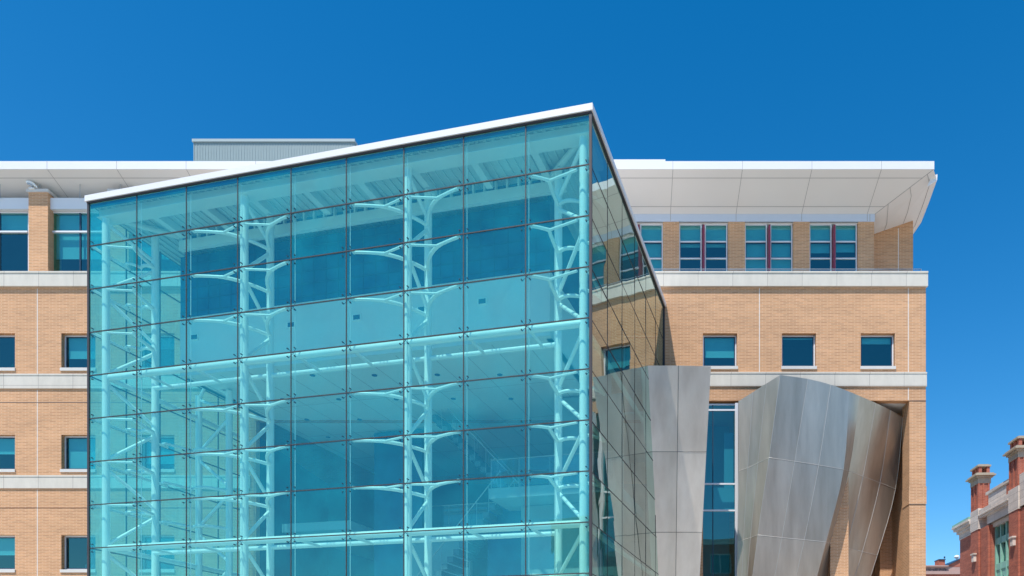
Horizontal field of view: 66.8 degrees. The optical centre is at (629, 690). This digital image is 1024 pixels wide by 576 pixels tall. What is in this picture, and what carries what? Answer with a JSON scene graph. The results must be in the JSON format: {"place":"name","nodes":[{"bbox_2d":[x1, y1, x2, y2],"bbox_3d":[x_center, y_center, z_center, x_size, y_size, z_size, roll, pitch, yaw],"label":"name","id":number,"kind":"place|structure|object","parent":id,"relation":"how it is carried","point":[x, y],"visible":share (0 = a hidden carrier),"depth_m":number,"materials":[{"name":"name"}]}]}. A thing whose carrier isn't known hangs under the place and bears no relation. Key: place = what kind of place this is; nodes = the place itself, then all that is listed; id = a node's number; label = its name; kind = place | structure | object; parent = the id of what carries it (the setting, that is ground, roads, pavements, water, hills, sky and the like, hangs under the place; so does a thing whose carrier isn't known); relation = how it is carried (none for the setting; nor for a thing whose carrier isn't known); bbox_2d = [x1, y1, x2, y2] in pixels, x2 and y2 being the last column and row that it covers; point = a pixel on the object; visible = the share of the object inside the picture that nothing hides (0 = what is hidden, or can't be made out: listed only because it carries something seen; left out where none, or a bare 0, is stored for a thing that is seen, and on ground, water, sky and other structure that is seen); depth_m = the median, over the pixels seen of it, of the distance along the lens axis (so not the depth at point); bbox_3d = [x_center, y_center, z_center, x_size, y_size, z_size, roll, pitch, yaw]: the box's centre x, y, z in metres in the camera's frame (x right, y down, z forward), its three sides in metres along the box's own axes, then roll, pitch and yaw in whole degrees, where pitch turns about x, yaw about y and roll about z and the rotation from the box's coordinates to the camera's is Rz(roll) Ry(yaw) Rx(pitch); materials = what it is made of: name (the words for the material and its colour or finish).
{"place":"outdoors","nodes":[
{"label":"outdoors","id":0,"kind":"place"},
{"bbox_2d":[0,0,1023,564],"label":"sky","id":1,"kind":"structure","parent":0,"point":[941,82],"materials":[{"name":"blue"}]},
{"bbox_2d":[951,436,1023,575],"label":"red brick building","id":2,"kind":"structure","parent":0,"point":[989,531],"depth_m":54.00,"materials":[{"name":"brick"}]},
{"bbox_2d":[995,521,1008,575],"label":"window","id":3,"kind":"structure","parent":2,"relation":"in","point":[1002,568],"depth_m":53.31,"materials":[{"name":"green glass"}]},
{"label":"ground","id":4,"kind":"structure","parent":0,"visible":0},
{"bbox_2d":[84,103,665,575],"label":"glass pavilion","id":5,"kind":"structure","parent":4,"relation":"on","point":[500,269],"depth_m":26.48,"materials":[{"name":"teal glass"}]},
{"bbox_2d":[648,366,710,575],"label":"steel fin wall","id":6,"kind":"structure","parent":5,"relation":"attached to","point":[679,401],"depth_m":31.15,"materials":[{"name":"silver metal"}]},
{"bbox_2d":[0,139,936,575],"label":"brick building","id":7,"kind":"structure","parent":4,"relation":"on","point":[766,271],"depth_m":33.60,"materials":[{"name":"brick"}]},
{"bbox_2d":[0,335,15,370],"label":"window","id":8,"kind":"structure","parent":7,"relation":"in","point":[1,336],"depth_m":33.59,"materials":[{"name":"white"}]},
{"bbox_2d":[0,436,15,471],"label":"window","id":9,"kind":"structure","parent":7,"relation":"in","point":[7,443],"depth_m":33.91,"materials":[{"name":"blue glass"}]},
{"bbox_2d":[0,536,15,572],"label":"window","id":10,"kind":"structure","parent":7,"relation":"in","point":[7,543],"depth_m":33.91,"materials":[{"name":"blue glass"}]},
{"bbox_2d":[0,212,28,270],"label":"window","id":11,"kind":"structure","parent":7,"relation":"in","point":[8,224],"depth_m":34.05,"materials":[{"name":"blue glass"}]},
{"bbox_2d":[26,180,37,188],"bbox_3d":[-26.148,-22.131,33.459,0.443,0.345,0.282,0,0,0],"label":"security light","id":12,"kind":"object","parent":7,"relation":"attached to","point":[31,184],"visible":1,"depth_m":33.40,"materials":[{"name":"white metal"}]},
{"bbox_2d":[52,212,101,270],"bbox_3d":[-24.336,-19.762,33.932,2.634,2.900,0.264,0,0,0],"label":"window","id":13,"kind":"structure","parent":7,"relation":"in","point":[71,232],"depth_m":34.05,"materials":[{"name":"blue glass"}]},
{"bbox_2d":[60,335,95,370],"bbox_3d":[-24.221,-14.881,33.737,1.561,1.650,0.374,0,0,0],"label":"window","id":14,"kind":"structure","parent":7,"relation":"in","point":[77,343],"depth_m":33.91,"materials":[{"name":"blue glass"}]},
{"bbox_2d":[60,436,95,471],"bbox_3d":[-24.221,-10.426,33.737,1.561,1.650,0.374,0,0,0],"label":"window","id":15,"kind":"structure","parent":7,"relation":"in","point":[77,444],"depth_m":33.91,"materials":[{"name":"blue glass"}]},
{"bbox_2d":[60,536,95,572],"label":"window","id":16,"kind":"structure","parent":7,"relation":"in","point":[67,570],"depth_m":33.79,"materials":[{"name":"white"}]},
{"bbox_2d":[138,240,169,270],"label":"window","id":17,"kind":"structure","parent":7,"relation":"in","point":[146,248],"depth_m":34.05,"materials":[{"name":"blue glass"}]},
{"bbox_2d":[139,335,173,370],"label":"window","id":18,"kind":"structure","parent":7,"relation":"in","point":[167,341],"depth_m":33.91,"materials":[{"name":"blue glass"}]},
{"bbox_2d":[139,436,174,471],"bbox_3d":[-20.751,-10.426,33.737,1.561,1.650,0.374,0,0,0],"label":"window","id":19,"kind":"structure","parent":7,"relation":"in","point":[168,439],"depth_m":33.91,"materials":[{"name":"blue glass"}]},
{"bbox_2d":[139,536,174,572],"bbox_3d":[-20.751,-6.018,33.737,1.561,1.650,0.374,0,0,0],"label":"window","id":20,"kind":"structure","parent":7,"relation":"in","point":[163,538],"depth_m":33.80,"materials":[{"name":"blue glass"}]},
{"bbox_2d":[638,224,662,270],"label":"window","id":21,"kind":"structure","parent":7,"relation":"in","point":[652,234],"depth_m":35.25,"materials":[{"name":"blue glass"}]},
{"bbox_2d":[679,224,726,270],"bbox_3d":[3.392,-20.281,35.066,2.223,2.302,0.492,0,0,0],"label":"window","id":22,"kind":"structure","parent":7,"relation":"in","point":[690,235],"depth_m":35.25,"materials":[{"name":"blue glass"}]},
{"bbox_2d":[703,335,737,368],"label":"window","id":23,"kind":"structure","parent":7,"relation":"in","point":[714,346],"depth_m":33.91,"materials":[{"name":"blue"}]},
{"bbox_2d":[703,403,737,575],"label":"tall window","id":24,"kind":"structure","parent":7,"relation":"in","point":[720,497],"depth_m":36.60,"materials":[{"name":"blue glass"}]},
{"bbox_2d":[745,224,791,270],"bbox_3d":[6.393,-20.281,35.066,2.198,2.302,0.492,0,0,0],"label":"window","id":25,"kind":"structure","parent":7,"relation":"in","point":[776,250],"depth_m":35.25,"materials":[{"name":"blue glass"}]},
{"bbox_2d":[781,335,816,368],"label":"window","id":26,"kind":"structure","parent":7,"relation":"in","point":[784,337],"depth_m":33.79,"materials":[{"name":"white"}]},
{"bbox_2d":[737,375,902,575],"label":"steel funnel","id":27,"kind":"object","parent":7,"relation":"attached to","point":[807,448],"visible":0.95,"depth_m":32.77,"materials":[{"name":"silver metal"}]},
{"bbox_2d":[810,224,856,270],"bbox_3d":[9.357,-20.281,35.066,2.198,2.302,0.492,0,0,0],"label":"window","id":28,"kind":"structure","parent":7,"relation":"in","point":[824,238],"depth_m":35.25,"materials":[{"name":"blue"}]},
{"bbox_2d":[860,335,895,368],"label":"window","id":29,"kind":"structure","parent":7,"relation":"in","point":[865,339],"depth_m":33.82,"materials":[{"name":"blue"}]},
{"bbox_2d":[926,556,959,575],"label":"rowhouse","id":30,"kind":"structure","parent":4,"relation":"on","point":[940,567],"depth_m":84.90,"materials":[{"name":"red brick"}]}
]}

